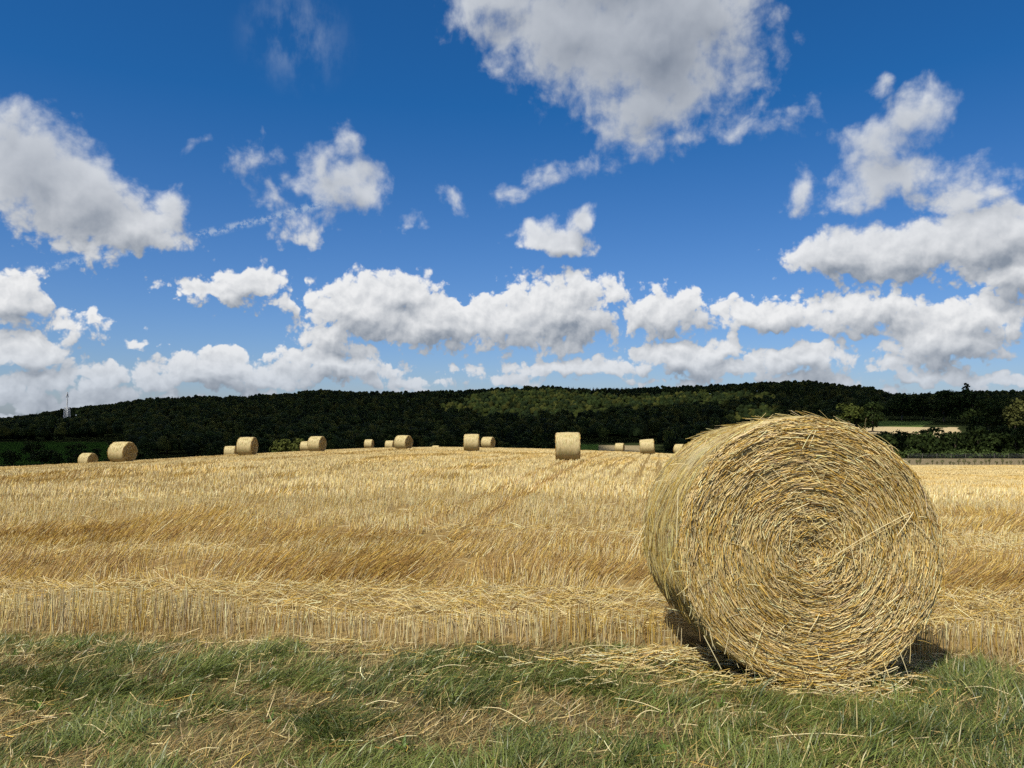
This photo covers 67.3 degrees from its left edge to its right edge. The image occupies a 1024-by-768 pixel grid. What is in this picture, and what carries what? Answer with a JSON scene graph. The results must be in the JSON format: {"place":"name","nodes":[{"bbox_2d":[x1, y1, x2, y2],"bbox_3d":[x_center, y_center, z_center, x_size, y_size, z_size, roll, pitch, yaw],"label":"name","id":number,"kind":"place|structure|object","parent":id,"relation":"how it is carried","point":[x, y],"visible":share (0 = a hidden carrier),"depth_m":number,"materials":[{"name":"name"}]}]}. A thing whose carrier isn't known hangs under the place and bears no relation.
{"place":"outdoors","nodes":[
{"label":"outdoors","id":0,"kind":"place"},
{"bbox_2d":[0,391,1023,767],"bbox_3d":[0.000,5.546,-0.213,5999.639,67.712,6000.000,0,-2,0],"label":"ground","id":1,"kind":"structure","parent":0,"point":[908,423],"depth_m":6.00,"materials":[{"name":"brown soil"}]},
{"bbox_2d":[0,449,22,465],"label":"tree","id":2,"kind":"object","parent":1,"relation":"on","point":[11,454],"visible":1,"depth_m":287.32,"materials":[{"name":"green plant"}]},
{"bbox_2d":[19,440,46,456],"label":"tree","id":3,"kind":"object","parent":1,"relation":"on","point":[27,448],"visible":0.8,"depth_m":327.62,"materials":[{"name":"green plant"}]},
{"bbox_2d":[27,449,57,464],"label":"bush","id":4,"kind":"object","parent":1,"relation":"on","point":[48,454],"visible":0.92,"depth_m":297.54,"materials":[{"name":"green plant"}]},
{"bbox_2d":[50,453,64,463],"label":"tree","id":5,"kind":"object","parent":1,"relation":"on","point":[55,459],"visible":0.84,"depth_m":278.01,"materials":[{"name":"green plant"}]},
{"bbox_2d":[63,392,70,417],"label":"radio mast","id":6,"kind":"object","parent":1,"relation":"on","point":[66,413],"visible":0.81,"depth_m":791.13,"materials":[{"name":"metal"}]},
{"bbox_2d":[64,457,77,463],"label":"tree","id":7,"kind":"object","parent":1,"relation":"on","point":[72,460],"visible":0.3,"depth_m":251.65,"materials":[{"name":"green plant"}]},
{"bbox_2d":[64,443,88,462],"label":"bush","id":8,"kind":"object","parent":1,"relation":"on","point":[73,449],"visible":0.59,"depth_m":308.76,"materials":[{"name":"green plant"}]},
{"bbox_2d":[77,453,97,462],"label":"straw bale","id":9,"kind":"object","parent":1,"relation":"on","point":[87,457],"visible":0.59,"depth_m":85.23},
{"bbox_2d":[92,448,101,458],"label":"tree","id":10,"kind":"object","parent":1,"relation":"on","point":[97,451],"visible":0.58,"depth_m":308.41,"materials":[{"name":"green plant"}]},
{"bbox_2d":[107,442,137,461],"bbox_3d":[-29.514,5.167,58.349,1.466,1.629,1.644,-1,-2,15],"label":"straw bale","id":11,"kind":"object","parent":1,"relation":"on","point":[121,451],"visible":0.91,"depth_m":57.80},
{"bbox_2d":[135,447,150,459],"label":"tree","id":12,"kind":"object","parent":1,"relation":"on","point":[142,454],"visible":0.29,"depth_m":260.33,"materials":[{"name":"green plant"}]},
{"bbox_2d":[138,442,157,458],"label":"tree","id":13,"kind":"object","parent":1,"relation":"on","point":[151,451],"visible":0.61,"depth_m":304.18,"materials":[{"name":"green plant"}]},
{"bbox_2d":[152,429,182,452],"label":"tree","id":14,"kind":"object","parent":1,"relation":"on","point":[175,432],"visible":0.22,"depth_m":363.22,"materials":[{"name":"green plant"}]},
{"bbox_2d":[183,439,203,455],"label":"tree","id":15,"kind":"object","parent":1,"relation":"on","point":[198,443],"visible":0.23,"depth_m":342.92,"materials":[{"name":"green plant"}]},
{"bbox_2d":[200,447,223,455],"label":"tree","id":16,"kind":"object","parent":1,"relation":"on","point":[211,451],"visible":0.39,"depth_m":288.33,"materials":[{"name":"green plant"}]},
{"bbox_2d":[216,440,236,451],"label":"tree","id":17,"kind":"object","parent":1,"relation":"on","point":[231,443],"visible":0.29,"depth_m":321.03,"materials":[{"name":"green plant"}]},
{"bbox_2d":[224,446,236,454],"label":"straw bale","id":18,"kind":"object","parent":1,"relation":"on","point":[229,450],"visible":0.6,"depth_m":103.05},
{"bbox_2d":[236,437,257,455],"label":"straw bale","id":19,"kind":"object","parent":1,"relation":"on","point":[246,446],"visible":0.95,"depth_m":66.27},
{"bbox_2d":[241,429,266,438],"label":"tree","id":20,"kind":"object","parent":1,"relation":"on","point":[262,434],"visible":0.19,"depth_m":369.74,"materials":[{"name":"green plant"}]},
{"bbox_2d":[258,440,273,452],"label":"tree","id":21,"kind":"object","parent":1,"relation":"on","point":[266,447],"visible":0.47,"depth_m":324.30,"materials":[{"name":"green plant"}]},
{"bbox_2d":[269,438,293,452],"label":"bush","id":22,"kind":"object","parent":1,"relation":"on","point":[284,443],"visible":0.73,"depth_m":148.93,"materials":[{"name":"green plant"}]},
{"bbox_2d":[286,438,305,451],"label":"bush","id":23,"kind":"object","parent":1,"relation":"on","point":[296,445],"visible":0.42,"depth_m":149.22,"materials":[{"name":"green plant"}]},
{"bbox_2d":[300,441,308,450],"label":"straw bale","id":24,"kind":"object","parent":1,"relation":"on","point":[303,446],"visible":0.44,"depth_m":111.05},
{"bbox_2d":[307,436,326,451],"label":"straw bale","id":25,"kind":"object","parent":1,"relation":"on","point":[316,443],"visible":0.96,"depth_m":75.27},
{"bbox_2d":[341,443,354,448],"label":"tree","id":26,"kind":"object","parent":1,"relation":"on","point":[345,445],"visible":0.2,"depth_m":304.63,"materials":[{"name":"green plant"}]},
{"bbox_2d":[364,439,373,447],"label":"straw bale","id":27,"kind":"object","parent":1,"relation":"on","point":[368,443],"visible":0.91,"depth_m":124.09},
{"bbox_2d":[385,441,394,447],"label":"straw bale","id":28,"kind":"object","parent":1,"relation":"on","point":[388,444],"visible":0.69,"depth_m":137.03},
{"bbox_2d":[385,428,406,438],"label":"tree","id":29,"kind":"object","parent":1,"relation":"on","point":[392,432],"visible":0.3,"depth_m":359.64,"materials":[{"name":"green plant"}]},
{"bbox_2d":[394,435,412,448],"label":"straw bale","id":30,"kind":"object","parent":1,"relation":"on","point":[403,441],"visible":0.92,"depth_m":79.33},
{"bbox_2d":[444,441,461,446],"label":"tree","id":31,"kind":"object","parent":1,"relation":"on","point":[455,444],"visible":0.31,"depth_m":316.54,"materials":[{"name":"green plant"}]},
{"bbox_2d":[455,430,471,446],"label":"tree","id":32,"kind":"object","parent":1,"relation":"on","point":[460,438],"visible":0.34,"depth_m":365.79,"materials":[{"name":"green plant"}]},
{"bbox_2d":[463,434,479,450],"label":"straw bale","id":33,"kind":"object","parent":1,"relation":"on","point":[471,442],"visible":0.94,"depth_m":65.65},
{"bbox_2d":[481,437,495,447],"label":"straw bale","id":34,"kind":"object","parent":1,"relation":"on","point":[488,442],"visible":0.95,"depth_m":100.19},
{"bbox_2d":[498,442,520,447],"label":"tree","id":35,"kind":"object","parent":1,"relation":"on","point":[507,444],"visible":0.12,"depth_m":287.87,"materials":[{"name":"green plant"}]},
{"bbox_2d":[0,447,1023,661],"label":"stubble","id":36,"kind":"object","parent":1,"relation":"on","point":[167,466],"visible":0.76,"depth_m":9.50,"materials":[{"name":"yellow plant"}]},
{"bbox_2d":[0,623,1023,767],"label":"grass","id":37,"kind":"structure","parent":1,"relation":"on","point":[953,733],"depth_m":4.01,"materials":[{"name":"green plant"}]},
{"bbox_2d":[0,380,1023,453],"bbox_3d":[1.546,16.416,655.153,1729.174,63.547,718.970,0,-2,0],"label":"forest","id":38,"kind":"object","parent":1,"relation":"on","point":[665,413],"visible":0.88,"depth_m":564.32,"materials":[{"name":"green plant"}]},
{"bbox_2d":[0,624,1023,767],"bbox_3d":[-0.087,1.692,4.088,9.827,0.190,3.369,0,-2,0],"label":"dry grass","id":39,"kind":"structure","parent":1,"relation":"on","point":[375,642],"depth_m":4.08,"materials":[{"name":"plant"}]},
{"bbox_2d":[0,628,1023,767],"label":"straw litter","id":40,"kind":"object","parent":1,"relation":"on","point":[653,651],"visible":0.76,"depth_m":4.56,"materials":[{"name":"beige plant"}]},
{"bbox_2d":[531,441,554,448],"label":"bush","id":41,"kind":"object","parent":1,"relation":"on","point":[546,445],"visible":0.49,"depth_m":325.82,"materials":[{"name":"green plant"}]},
{"bbox_2d":[542,432,553,441],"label":"tree","id":42,"kind":"object","parent":1,"relation":"on","point":[549,435],"visible":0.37,"depth_m":366.67,"materials":[{"name":"green plant"}]},
{"bbox_2d":[555,432,580,460],"bbox_3d":[3.083,3.440,42.406,1.426,1.610,1.698,0,-2,3],"label":"straw bale","id":43,"kind":"object","parent":1,"relation":"on","point":[567,446],"visible":0.93,"depth_m":41.69},
{"bbox_2d":[615,443,624,451],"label":"straw bale","id":44,"kind":"object","parent":1,"relation":"on","point":[619,446],"visible":0.84,"depth_m":131.11},
{"bbox_2d":[639,439,654,453],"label":"straw bale","id":45,"kind":"object","parent":1,"relation":"on","point":[647,446],"visible":0.88,"depth_m":76.14},
{"bbox_2d":[673,444,684,452],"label":"straw bale","id":46,"kind":"object","parent":1,"relation":"on","point":[676,447],"visible":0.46,"depth_m":107.32},
{"bbox_2d":[673,429,698,441],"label":"tree","id":47,"kind":"object","parent":1,"relation":"on","point":[691,434],"visible":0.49,"depth_m":364.10,"materials":[{"name":"green plant"}]},
{"bbox_2d":[627,410,956,685],"bbox_3d":[1.702,1.012,5.145,1.812,1.619,1.482,0,-6,0],"label":"straw bale","id":48,"kind":"object","parent":1,"relation":"on","point":[802,546],"visible":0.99,"depth_m":4.54},
{"bbox_2d":[836,402,868,426],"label":"tree","id":49,"kind":"object","parent":1,"relation":"on","point":[852,412],"visible":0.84,"depth_m":318.46,"materials":[{"name":"green plant"}]},
{"bbox_2d":[859,401,887,431],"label":"tree","id":50,"kind":"object","parent":1,"relation":"on","point":[871,414],"visible":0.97,"depth_m":311.15,"materials":[{"name":"green plant"}]},
{"bbox_2d":[874,432,898,448],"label":"bush","id":51,"kind":"object","parent":1,"relation":"on","point":[888,437],"visible":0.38,"depth_m":211.31,"materials":[{"name":"green plant"}]},
{"bbox_2d":[876,429,907,451],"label":"bush","id":52,"kind":"object","parent":1,"relation":"on","point":[895,434],"visible":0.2,"depth_m":225.26,"materials":[{"name":"green plant"}]},
{"bbox_2d":[884,394,917,419],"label":"tree","id":53,"kind":"object","parent":1,"relation":"on","point":[896,408],"visible":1,"depth_m":442.51,"materials":[{"name":"green plant"}]},
{"bbox_2d":[896,431,917,456],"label":"bush","id":54,"kind":"object","parent":1,"relation":"on","point":[903,434],"visible":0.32,"depth_m":217.85,"materials":[{"name":"green plant"}]},
{"bbox_2d":[912,395,932,419],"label":"tree","id":55,"kind":"object","parent":1,"relation":"on","point":[920,405],"visible":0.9,"depth_m":446.27,"materials":[{"name":"green plant"}]},
{"bbox_2d":[905,430,941,457],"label":"bush","id":56,"kind":"object","parent":1,"relation":"on","point":[923,440],"visible":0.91,"depth_m":205.85,"materials":[{"name":"green plant"}]},
{"bbox_2d":[919,426,944,457],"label":"bush","id":57,"kind":"object","parent":1,"relation":"on","point":[937,430],"visible":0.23,"depth_m":216.15,"materials":[{"name":"green plant"}]},
{"bbox_2d":[928,390,960,421],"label":"tree","id":58,"kind":"object","parent":1,"relation":"on","point":[944,410],"visible":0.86,"depth_m":423.44,"materials":[{"name":"green plant"}]},
{"bbox_2d":[929,431,962,457],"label":"bush","id":59,"kind":"object","parent":1,"relation":"on","point":[942,437],"visible":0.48,"depth_m":212.62,"materials":[{"name":"green plant"}]},
{"bbox_2d":[943,431,967,457],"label":"bush","id":60,"kind":"object","parent":1,"relation":"on","point":[955,441],"visible":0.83,"depth_m":207.33,"materials":[{"name":"green plant"}]},
{"bbox_2d":[893,447,1023,458],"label":"hedge","id":61,"kind":"object","parent":1,"relation":"on","point":[942,453],"visible":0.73,"depth_m":204.99,"materials":[{"name":"green plant"}]},
{"bbox_2d":[958,431,974,453],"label":"bush","id":62,"kind":"object","parent":1,"relation":"on","point":[966,441],"visible":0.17,"depth_m":217.22,"materials":[{"name":"green plant"}]},
{"bbox_2d":[944,389,1000,418],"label":"tree","id":63,"kind":"object","parent":1,"relation":"on","point":[962,401],"visible":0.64,"depth_m":409.32,"materials":[{"name":"green plant"}]},
{"bbox_2d":[966,416,986,434],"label":"tree","id":64,"kind":"object","parent":1,"relation":"on","point":[975,420],"visible":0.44,"depth_m":261.69,"materials":[{"name":"green plant"}]},
{"bbox_2d":[964,426,998,457],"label":"bush","id":65,"kind":"object","parent":1,"relation":"on","point":[976,433],"visible":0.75,"depth_m":210.90,"materials":[{"name":"green plant"}]},
{"bbox_2d":[960,399,1012,430],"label":"tree","id":66,"kind":"object","parent":1,"relation":"on","point":[991,409],"visible":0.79,"depth_m":297.56,"materials":[{"name":"green plant"}]},
{"bbox_2d":[975,431,1008,457],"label":"bush","id":67,"kind":"object","parent":1,"relation":"on","point":[995,441],"visible":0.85,"depth_m":208.70,"materials":[{"name":"green plant"}]},
{"bbox_2d":[985,424,1012,456],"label":"bush","id":68,"kind":"object","parent":1,"relation":"on","point":[1000,428],"visible":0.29,"depth_m":219.24,"materials":[{"name":"green plant"}]},
{"bbox_2d":[997,431,1023,457],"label":"bush","id":69,"kind":"object","parent":1,"relation":"on","point":[1016,438],"visible":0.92,"depth_m":207.77,"materials":[{"name":"green plant"}]},
{"bbox_2d":[1001,398,1023,430],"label":"tree","id":70,"kind":"object","parent":1,"relation":"on","point":[1015,410],"visible":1,"depth_m":283.13,"materials":[{"name":"green plant"}]},
{"bbox_2d":[1012,426,1023,449],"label":"bush","id":71,"kind":"object","parent":1,"relation":"on","point":[1021,429],"visible":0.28,"depth_m":214.52,"materials":[{"name":"green plant"}]},
{"bbox_2d":[0,0,1023,417],"label":"sky","id":72,"kind":"structure","parent":0,"point":[220,198],"materials":[{"name":"blue"}]}
]}

